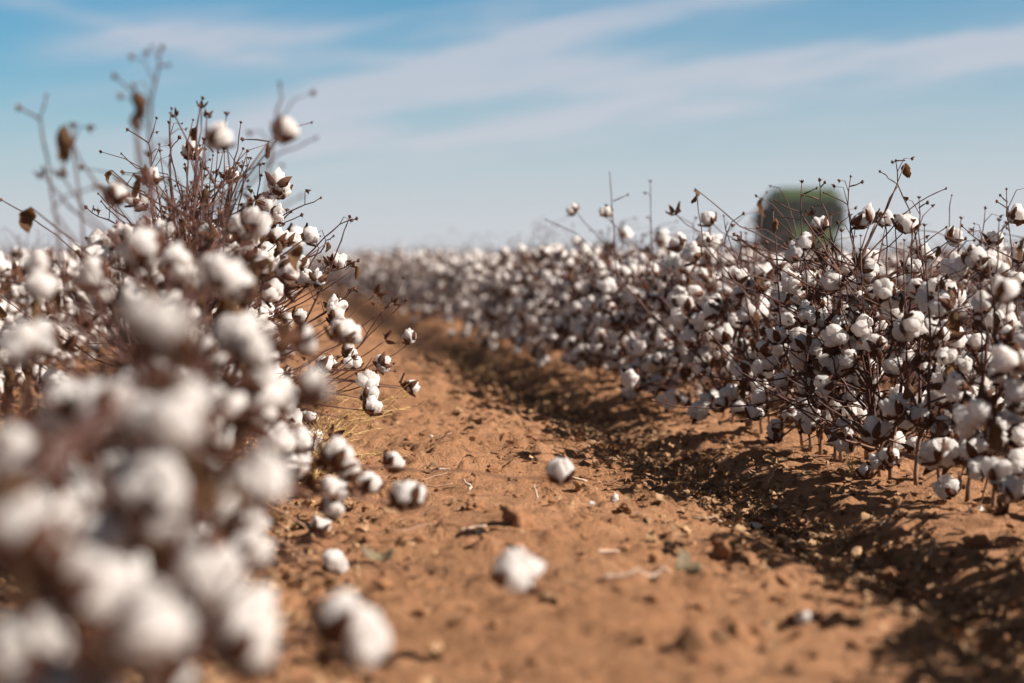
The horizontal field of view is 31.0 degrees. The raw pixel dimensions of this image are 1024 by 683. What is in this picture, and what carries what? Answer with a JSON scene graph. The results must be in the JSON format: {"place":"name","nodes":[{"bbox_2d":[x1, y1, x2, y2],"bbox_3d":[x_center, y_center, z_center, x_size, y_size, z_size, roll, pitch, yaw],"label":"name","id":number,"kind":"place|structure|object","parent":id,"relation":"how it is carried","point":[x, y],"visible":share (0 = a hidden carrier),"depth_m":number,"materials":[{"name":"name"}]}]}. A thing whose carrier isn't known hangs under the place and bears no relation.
{"place":"outdoors","nodes":[
{"label":"outdoors","id":0,"kind":"place"},
{"bbox_2d":[0,285,1023,682],"bbox_3d":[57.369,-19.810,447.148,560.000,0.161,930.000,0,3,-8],"label":"ground","id":1,"kind":"structure","parent":0,"point":[608,619],"depth_m":3.83,"materials":[{"name":"brown soil"}]},
{"bbox_2d":[0,279,26,390],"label":"cotton plant","id":2,"kind":"object","parent":1,"relation":"on","point":[17,293],"visible":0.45,"depth_m":7.52,"materials":[{"name":"white plant"}]},
{"bbox_2d":[0,258,35,360],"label":"cotton plant","id":3,"kind":"object","parent":1,"relation":"on","point":[4,287],"visible":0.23,"depth_m":7.85,"materials":[{"name":"white plant"}]},
{"bbox_2d":[0,303,52,393],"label":"cotton plant","id":4,"kind":"object","parent":1,"relation":"on","point":[21,318],"visible":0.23,"depth_m":7.11,"materials":[{"name":"white plant"}]},
{"bbox_2d":[0,260,73,365],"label":"cotton plant","id":5,"kind":"object","parent":1,"relation":"on","point":[10,310],"visible":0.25,"depth_m":8.18,"materials":[{"name":"white plant"}]},
{"bbox_2d":[0,248,79,387],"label":"cotton plant","id":6,"kind":"object","parent":1,"relation":"on","point":[24,305],"visible":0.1,"depth_m":8.40,"materials":[{"name":"white plant"}]},
{"bbox_2d":[0,229,114,368],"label":"cotton plant","id":7,"kind":"object","parent":1,"relation":"on","point":[67,301],"visible":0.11,"depth_m":9.48,"materials":[{"name":"white plant"}]},
{"bbox_2d":[0,294,233,682],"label":"cotton plant","id":8,"kind":"object","parent":1,"relation":"on","point":[142,623],"visible":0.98,"depth_m":1.41,"materials":[{"name":"white plant"}]},
{"bbox_2d":[0,174,302,531],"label":"cotton plant","id":9,"kind":"object","parent":1,"relation":"on","point":[27,216],"visible":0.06,"depth_m":4.10,"materials":[{"name":"brown plant"}]},
{"bbox_2d":[43,255,274,682],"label":"cotton plant","id":10,"kind":"object","parent":1,"relation":"on","point":[247,342],"visible":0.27,"depth_m":2.31,"materials":[{"name":"white plant"}]},
{"bbox_2d":[20,44,325,500],"bbox_3d":[-0.545,0.003,3.035,0.474,0.975,0.388,0,3,-8],"label":"cotton plant","id":11,"kind":"object","parent":1,"relation":"on","point":[147,248],"visible":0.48,"depth_m":3.00,"materials":[{"name":"brown plant"}]},
{"bbox_2d":[0,322,360,642],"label":"cotton plant","id":12,"kind":"object","parent":1,"relation":"on","point":[19,349],"visible":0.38,"depth_m":2.04,"materials":[{"name":"white plant"}]},
{"bbox_2d":[96,143,283,376],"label":"cotton plant","id":13,"kind":"object","parent":1,"relation":"on","point":[128,201],"visible":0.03,"depth_m":5.74,"materials":[{"name":"brown plant"}]},
{"bbox_2d":[37,100,345,458],"bbox_3d":[-0.758,-0.079,4.334,0.647,0.986,0.458,1,3,28],"label":"cotton plant","id":14,"kind":"object","parent":1,"relation":"on","point":[95,248],"visible":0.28,"depth_m":4.32,"materials":[{"name":"brown plant"}]},
{"bbox_2d":[0,116,382,440],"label":"cotton plant","id":15,"kind":"object","parent":1,"relation":"on","point":[372,405],"visible":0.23,"depth_m":4.87,"materials":[{"name":"brown plant"}]},
{"bbox_2d":[0,343,397,682],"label":"cotton plant","id":16,"kind":"object","parent":1,"relation":"on","point":[350,629],"visible":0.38,"depth_m":1.90,"materials":[{"name":"white plant"}]},
{"bbox_2d":[2,151,404,538],"bbox_3d":[-0.638,0.036,3.865,0.862,0.842,0.467,0,3,-8],"label":"cotton plant","id":17,"kind":"object","parent":1,"relation":"on","point":[240,230],"visible":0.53,"depth_m":3.90,"materials":[{"name":"white plant"}]},
{"bbox_2d":[24,165,394,574],"bbox_3d":[-0.567,0.070,3.420,0.732,0.805,0.418,0,3,-8],"label":"cotton plant","id":18,"kind":"object","parent":1,"relation":"on","point":[336,456],"visible":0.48,"depth_m":3.49,"materials":[{"name":"white plant"}]},
{"bbox_2d":[0,344,442,682],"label":"cotton plant","id":19,"kind":"object","parent":1,"relation":"on","point":[239,645],"visible":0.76,"depth_m":1.67,"materials":[{"name":"white plant"}]},
{"bbox_2d":[16,94,427,532],"bbox_3d":[-0.515,0.021,3.238,0.720,0.894,0.382,0,3,0],"label":"cotton plant","id":20,"kind":"object","parent":1,"relation":"on","point":[406,496],"visible":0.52,"depth_m":3.19,"materials":[{"name":"white plant"}]},
{"bbox_2d":[35,239,411,667],"bbox_3d":[-0.444,0.172,2.604,0.418,0.633,0.456,2,3,41],"label":"cotton plant","id":21,"kind":"object","parent":1,"relation":"on","point":[266,391],"visible":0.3,"depth_m":2.58,"materials":[{"name":"white plant"}]},
{"bbox_2d":[87,137,364,452],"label":"cotton plant","id":22,"kind":"object","parent":1,"relation":"on","point":[347,349],"visible":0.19,"depth_m":5.27,"materials":[{"name":"brown plant"}]},
{"bbox_2d":[118,96,335,430],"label":"cotton plant","id":23,"kind":"object","parent":1,"relation":"on","point":[275,289],"visible":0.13,"depth_m":4.50,"materials":[{"name":"brown plant"}]},
{"bbox_2d":[84,120,395,425],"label":"cotton plant","id":24,"kind":"object","parent":1,"relation":"on","point":[279,183],"visible":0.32,"depth_m":5.14,"materials":[{"name":"brown plant"}]},
{"bbox_2d":[161,172,419,397],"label":"cotton plant","id":25,"kind":"object","parent":1,"relation":"on","point":[409,336],"visible":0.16,"depth_m":5.67,"materials":[{"name":"brown plant"}]},
{"bbox_2d":[10,223,575,494],"bbox_3d":[-0.443,0.106,3.725,1.120,0.694,0.471,0,3,7],"label":"cotton plant","id":26,"kind":"object","parent":1,"relation":"on","point":[560,472],"visible":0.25,"depth_m":3.75,"materials":[{"name":"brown plant"}]},
{"bbox_2d":[258,223,328,412],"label":"cotton plant","id":27,"kind":"object","parent":1,"relation":"on","point":[297,230],"visible":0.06,"depth_m":6.04,"materials":[{"name":"white plant"}]},
{"bbox_2d":[51,220,545,595],"bbox_3d":[-0.324,0.153,2.812,0.739,0.675,0.272,0,3,-8],"label":"cotton plant","id":28,"kind":"object","parent":1,"relation":"on","point":[517,571],"visible":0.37,"depth_m":2.78,"materials":[{"name":"white plant"}]},
{"bbox_2d":[303,384,424,477],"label":"dry weed","id":29,"kind":"object","parent":1,"relation":"on","point":[316,470],"visible":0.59,"depth_m":5.10,"materials":[{"name":"plant"}]},
{"bbox_2d":[362,545,395,562],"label":"fallen leaf","id":30,"kind":"object","parent":1,"relation":"on","point":[371,554],"visible":1,"depth_m":3.70,"materials":[{"name":"beige plant"}]},
{"bbox_2d":[435,254,485,330],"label":"cotton plant","id":31,"kind":"object","parent":1,"relation":"on","point":[439,301],"visible":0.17,"depth_m":14.19,"materials":[{"name":"white plant"}]},
{"bbox_2d":[456,254,488,336],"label":"cotton plant","id":32,"kind":"object","parent":1,"relation":"on","point":[461,264],"visible":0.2,"depth_m":13.78,"materials":[{"name":"white plant"}]},
{"bbox_2d":[444,236,503,336],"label":"cotton plant","id":33,"kind":"object","parent":1,"relation":"on","point":[451,332],"visible":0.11,"depth_m":13.44,"materials":[{"name":"white plant"}]},
{"bbox_2d":[438,234,510,338],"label":"cotton plant","id":34,"kind":"object","parent":1,"relation":"on","point":[464,305],"visible":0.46,"depth_m":13.05,"materials":[{"name":"white plant"}]},
{"bbox_2d":[459,240,522,344],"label":"cotton plant","id":35,"kind":"object","parent":1,"relation":"on","point":[482,319],"visible":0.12,"depth_m":12.54,"materials":[{"name":"white plant"}]},
{"bbox_2d":[466,247,516,345],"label":"cotton plant","id":36,"kind":"object","parent":1,"relation":"on","point":[472,319],"visible":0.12,"depth_m":12.28,"materials":[{"name":"white plant"}]},
{"bbox_2d":[479,268,519,341],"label":"cotton plant","id":37,"kind":"object","parent":1,"relation":"on","point":[483,272],"visible":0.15,"depth_m":12.17,"materials":[{"name":"white plant"}]},
{"bbox_2d":[473,233,528,343],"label":"cotton plant","id":38,"kind":"object","parent":1,"relation":"on","point":[494,297],"visible":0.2,"depth_m":12.13,"materials":[{"name":"white plant"}]},
{"bbox_2d":[480,230,536,352],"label":"cotton plant","id":39,"kind":"object","parent":1,"relation":"on","point":[504,254],"visible":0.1,"depth_m":11.62,"materials":[{"name":"white plant"}]},
{"bbox_2d":[0,355,1023,682],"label":"soil crumbs","id":40,"kind":"object","parent":1,"relation":"on","point":[422,611],"visible":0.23,"depth_m":3.71,"materials":[{"name":"brown soil"}]},
{"bbox_2d":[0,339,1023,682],"bbox_3d":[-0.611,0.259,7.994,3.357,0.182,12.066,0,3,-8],"label":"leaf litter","id":41,"kind":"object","parent":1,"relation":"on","point":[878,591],"visible":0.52,"depth_m":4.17,"materials":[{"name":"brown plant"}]},
{"bbox_2d":[485,239,545,351],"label":"cotton plant","id":42,"kind":"object","parent":1,"relation":"on","point":[493,266],"visible":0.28,"depth_m":11.29,"materials":[{"name":"white plant"}]},
{"bbox_2d":[499,505,535,529],"bbox_3d":[0.011,0.392,3.986,0.076,0.084,0.050,1,3,23],"label":"soil clod","id":43,"kind":"object","parent":1,"relation":"on","point":[519,518],"visible":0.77,"depth_m":3.97,"materials":[{"name":"brown soil"}]},
{"bbox_2d":[485,250,551,352],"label":"cotton plant","id":44,"kind":"object","parent":1,"relation":"on","point":[513,291],"visible":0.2,"depth_m":11.11,"materials":[{"name":"white plant"}]},
{"bbox_2d":[479,217,569,349],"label":"cotton plant","id":45,"kind":"object","parent":1,"relation":"on","point":[495,287],"visible":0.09,"depth_m":11.88,"materials":[{"name":"white plant"}]},
{"bbox_2d":[477,218,581,355],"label":"cotton plant","id":46,"kind":"object","parent":1,"relation":"on","point":[514,302],"visible":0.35,"depth_m":10.73,"materials":[{"name":"white plant"}]},
{"bbox_2d":[491,221,591,360],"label":"cotton plant","id":47,"kind":"object","parent":1,"relation":"on","point":[530,305],"visible":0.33,"depth_m":10.55,"materials":[{"name":"white plant"}]},
{"bbox_2d":[505,227,586,357],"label":"cotton plant","id":48,"kind":"object","parent":1,"relation":"on","point":[520,341],"visible":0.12,"depth_m":9.77,"materials":[{"name":"white plant"}]},
{"bbox_2d":[506,245,587,366],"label":"cotton plant","id":49,"kind":"object","parent":1,"relation":"on","point":[546,274],"visible":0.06,"depth_m":9.98,"materials":[{"name":"white plant"}]},
{"bbox_2d":[505,229,591,362],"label":"cotton plant","id":50,"kind":"object","parent":1,"relation":"on","point":[531,321],"visible":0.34,"depth_m":10.50,"materials":[{"name":"white plant"}]},
{"bbox_2d":[530,280,567,354],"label":"cotton plant","id":51,"kind":"object","parent":1,"relation":"on","point":[538,332],"visible":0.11,"depth_m":10.36,"materials":[{"name":"white plant"}]},
{"bbox_2d":[521,257,592,359],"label":"cotton plant","id":52,"kind":"object","parent":1,"relation":"on","point":[554,283],"visible":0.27,"depth_m":9.65,"materials":[{"name":"white plant"}]},
{"bbox_2d":[533,266,581,351],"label":"cotton plant","id":53,"kind":"object","parent":1,"relation":"on","point":[558,274],"visible":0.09,"depth_m":10.18,"materials":[{"name":"white plant"}]},
{"bbox_2d":[542,280,616,375],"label":"cotton plant","id":54,"kind":"object","parent":1,"relation":"on","point":[552,338],"visible":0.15,"depth_m":8.93,"materials":[{"name":"white plant"}]},
{"bbox_2d":[554,244,629,376],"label":"cotton plant","id":55,"kind":"object","parent":1,"relation":"on","point":[564,356],"visible":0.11,"depth_m":9.03,"materials":[{"name":"white plant"}]},
{"bbox_2d":[565,231,652,383],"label":"cotton plant","id":56,"kind":"object","parent":1,"relation":"on","point":[588,288],"visible":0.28,"depth_m":8.71,"materials":[{"name":"white plant"}]},
{"bbox_2d":[553,232,692,376],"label":"cotton plant","id":57,"kind":"object","parent":1,"relation":"on","point":[569,265],"visible":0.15,"depth_m":8.61,"materials":[{"name":"white plant"}]},
{"bbox_2d":[574,240,686,369],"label":"cotton plant","id":58,"kind":"object","parent":1,"relation":"on","point":[580,331],"visible":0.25,"depth_m":8.09,"materials":[{"name":"white plant"}]},
{"bbox_2d":[577,220,690,373],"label":"cotton plant","id":59,"kind":"object","parent":1,"relation":"on","point":[665,238],"visible":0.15,"depth_m":8.54,"materials":[{"name":"white plant"}]},
{"bbox_2d":[572,232,698,394],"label":"cotton plant","id":60,"kind":"object","parent":1,"relation":"on","point":[587,307],"visible":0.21,"depth_m":7.89,"materials":[{"name":"white plant"}]},
{"bbox_2d":[591,233,705,379],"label":"cotton plant","id":61,"kind":"object","parent":1,"relation":"on","point":[613,366],"visible":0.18,"depth_m":8.27,"materials":[{"name":"white plant"}]},
{"bbox_2d":[593,240,717,401],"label":"cotton plant","id":62,"kind":"object","parent":1,"relation":"on","point":[608,286],"visible":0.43,"depth_m":7.80,"materials":[{"name":"white plant"}]},
{"bbox_2d":[545,172,787,422],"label":"cotton plant","id":63,"kind":"object","parent":1,"relation":"on","point":[697,292],"visible":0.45,"depth_m":6.69,"materials":[{"name":"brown plant"}]},
{"bbox_2d":[619,252,716,393],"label":"cotton plant","id":64,"kind":"object","parent":1,"relation":"on","point":[661,361],"visible":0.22,"depth_m":7.51,"materials":[{"name":"white plant"}]},
{"bbox_2d":[620,228,727,395],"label":"cotton plant","id":65,"kind":"object","parent":1,"relation":"on","point":[639,317],"visible":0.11,"depth_m":7.58,"materials":[{"name":"white plant"}]},
{"bbox_2d":[604,239,752,402],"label":"cotton plant","id":66,"kind":"object","parent":1,"relation":"on","point":[647,337],"visible":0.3,"depth_m":7.41,"materials":[{"name":"white plant"}]},
{"bbox_2d":[675,549,701,575],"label":"fallen leaf","id":67,"kind":"object","parent":1,"relation":"on","point":[686,564],"visible":1,"depth_m":3.27,"materials":[{"name":"beige plant"}]},
{"bbox_2d":[627,217,769,408],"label":"cotton plant","id":68,"kind":"object","parent":1,"relation":"on","point":[640,348],"visible":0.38,"depth_m":7.07,"materials":[{"name":"white plant"}]},
{"bbox_2d":[635,256,771,398],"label":"cotton plant","id":69,"kind":"object","parent":1,"relation":"on","point":[646,384],"visible":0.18,"depth_m":7.24,"materials":[{"name":"white plant"}]},
{"bbox_2d":[620,209,797,416],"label":"cotton plant","id":70,"kind":"object","parent":1,"relation":"on","point":[677,319],"visible":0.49,"depth_m":6.88,"materials":[{"name":"white plant"}]},
{"bbox_2d":[666,191,773,429],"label":"cotton plant","id":71,"kind":"object","parent":1,"relation":"on","point":[692,253],"visible":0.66,"depth_m":6.34,"materials":[{"name":"white plant"}]},
{"bbox_2d":[710,538,736,557],"bbox_3d":[0.423,0.413,3.711,0.049,0.040,0.042,1,3,24],"label":"soil clod","id":72,"kind":"object","parent":1,"relation":"on","point":[723,548],"visible":1,"depth_m":3.70,"materials":[{"name":"brown soil"}]},
{"bbox_2d":[715,619,758,642],"bbox_3d":[0.352,0.466,2.895,0.067,0.059,0.068,-2,3,-40],"label":"soil clod","id":73,"kind":"object","parent":1,"relation":"on","point":[736,630],"visible":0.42,"depth_m":2.88,"materials":[{"name":"brown soil"}]},
{"bbox_2d":[694,232,803,433],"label":"cotton plant","id":74,"kind":"object","parent":1,"relation":"on","point":[712,311],"visible":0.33,"depth_m":6.26,"materials":[{"name":"white plant"}]},
{"bbox_2d":[709,242,828,425],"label":"cotton plant","id":75,"kind":"object","parent":1,"relation":"on","point":[724,334],"visible":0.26,"depth_m":6.14,"materials":[{"name":"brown plant"}]},
{"bbox_2d":[695,230,855,441],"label":"cotton plant","id":76,"kind":"object","parent":1,"relation":"on","point":[728,393],"visible":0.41,"depth_m":6.04,"materials":[{"name":"white plant"}]},
{"bbox_2d":[691,185,859,452],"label":"cotton plant","id":77,"kind":"object","parent":1,"relation":"on","point":[786,315],"visible":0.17,"depth_m":5.70,"materials":[{"name":"brown plant"}]},
{"bbox_2d":[705,215,861,445],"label":"cotton plant","id":78,"kind":"object","parent":1,"relation":"on","point":[740,276],"visible":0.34,"depth_m":5.81,"materials":[{"name":"brown plant"}]},
{"bbox_2d":[735,188,845,253],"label":"cotton harvester","id":79,"kind":"object","parent":1,"relation":"on","point":[831,204],"visible":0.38,"depth_m":85.43,"materials":[{"name":"metal"}]},
{"bbox_2d":[739,240,903,454],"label":"cotton plant","id":80,"kind":"object","parent":1,"relation":"on","point":[775,435],"visible":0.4,"depth_m":5.58,"materials":[{"name":"white plant"}]},
{"bbox_2d":[651,216,1003,462],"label":"cotton plant","id":81,"kind":"object","parent":1,"relation":"on","point":[791,285],"visible":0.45,"depth_m":5.38,"materials":[{"name":"white plant"}]},
{"bbox_2d":[742,212,939,459],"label":"cotton plant","id":82,"kind":"object","parent":1,"relation":"on","point":[815,351],"visible":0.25,"depth_m":5.37,"materials":[{"name":"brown plant"}]},
{"bbox_2d":[715,204,971,478],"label":"cotton plant","id":83,"kind":"object","parent":1,"relation":"on","point":[842,439],"visible":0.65,"depth_m":5.00,"materials":[{"name":"white plant"}]},
{"bbox_2d":[698,157,1023,476],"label":"cotton plant","id":84,"kind":"object","parent":1,"relation":"on","point":[836,336],"visible":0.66,"depth_m":5.14,"materials":[{"name":"brown plant"}]},
{"bbox_2d":[767,217,1005,485],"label":"cotton plant","id":85,"kind":"object","parent":1,"relation":"on","point":[877,345],"visible":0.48,"depth_m":4.82,"materials":[{"name":"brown plant"}]},
{"bbox_2d":[842,235,939,386],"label":"cotton plant","id":86,"kind":"object","parent":1,"relation":"on","point":[929,263],"visible":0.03,"depth_m":7.85,"materials":[{"name":"brown plant"}]},
{"bbox_2d":[776,194,1023,458],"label":"cotton plant","id":87,"kind":"object","parent":1,"relation":"on","point":[888,214],"visible":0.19,"depth_m":5.52,"materials":[{"name":"brown plant"}]},
{"bbox_2d":[826,243,1014,480],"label":"cotton plant","id":88,"kind":"object","parent":1,"relation":"on","point":[910,327],"visible":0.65,"depth_m":4.60,"materials":[{"name":"white plant"}]},
{"bbox_2d":[890,282,1004,392],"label":"cotton plant","id":89,"kind":"object","parent":1,"relation":"on","point":[963,315],"visible":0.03,"depth_m":6.91,"materials":[{"name":"white plant"}]},
{"bbox_2d":[893,239,1020,378],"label":"cotton plant","id":90,"kind":"object","parent":1,"relation":"on","point":[908,279],"visible":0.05,"depth_m":7.22,"materials":[{"name":"white plant"}]},
{"bbox_2d":[895,218,1023,501],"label":"cotton plant","id":91,"kind":"object","parent":1,"relation":"on","point":[947,486],"visible":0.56,"depth_m":4.53,"materials":[{"name":"white plant"}]},
{"bbox_2d":[909,227,1023,511],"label":"cotton plant","id":92,"kind":"object","parent":1,"relation":"on","point":[954,387],"visible":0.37,"depth_m":4.32,"materials":[{"name":"white plant"}]},
{"bbox_2d":[960,532,988,549],"bbox_3d":[0.991,0.439,3.961,0.062,0.059,0.045,0,3,-8],"label":"soil clod","id":93,"kind":"object","parent":1,"relation":"on","point":[981,539],"visible":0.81,"depth_m":3.95,"materials":[{"name":"brown soil"}]},
{"bbox_2d":[953,330,1023,511],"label":"cotton plant","id":94,"kind":"object","parent":1,"relation":"on","point":[1000,474],"visible":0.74,"depth_m":4.11,"materials":[{"name":"white plant"}]},
{"bbox_2d":[957,274,1023,396],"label":"cotton plant","id":95,"kind":"object","parent":1,"relation":"on","point":[973,355],"visible":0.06,"depth_m":6.53,"materials":[{"name":"white plant"}]},
{"bbox_2d":[966,257,1023,378],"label":"cotton plant","id":96,"kind":"object","parent":1,"relation":"on","point":[1003,267],"visible":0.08,"depth_m":6.35,"materials":[{"name":"white plant"}]},
{"bbox_2d":[0,0,1023,255],"label":"sky","id":97,"kind":"structure","parent":0,"point":[469,118],"materials":[{"name":"blue"}]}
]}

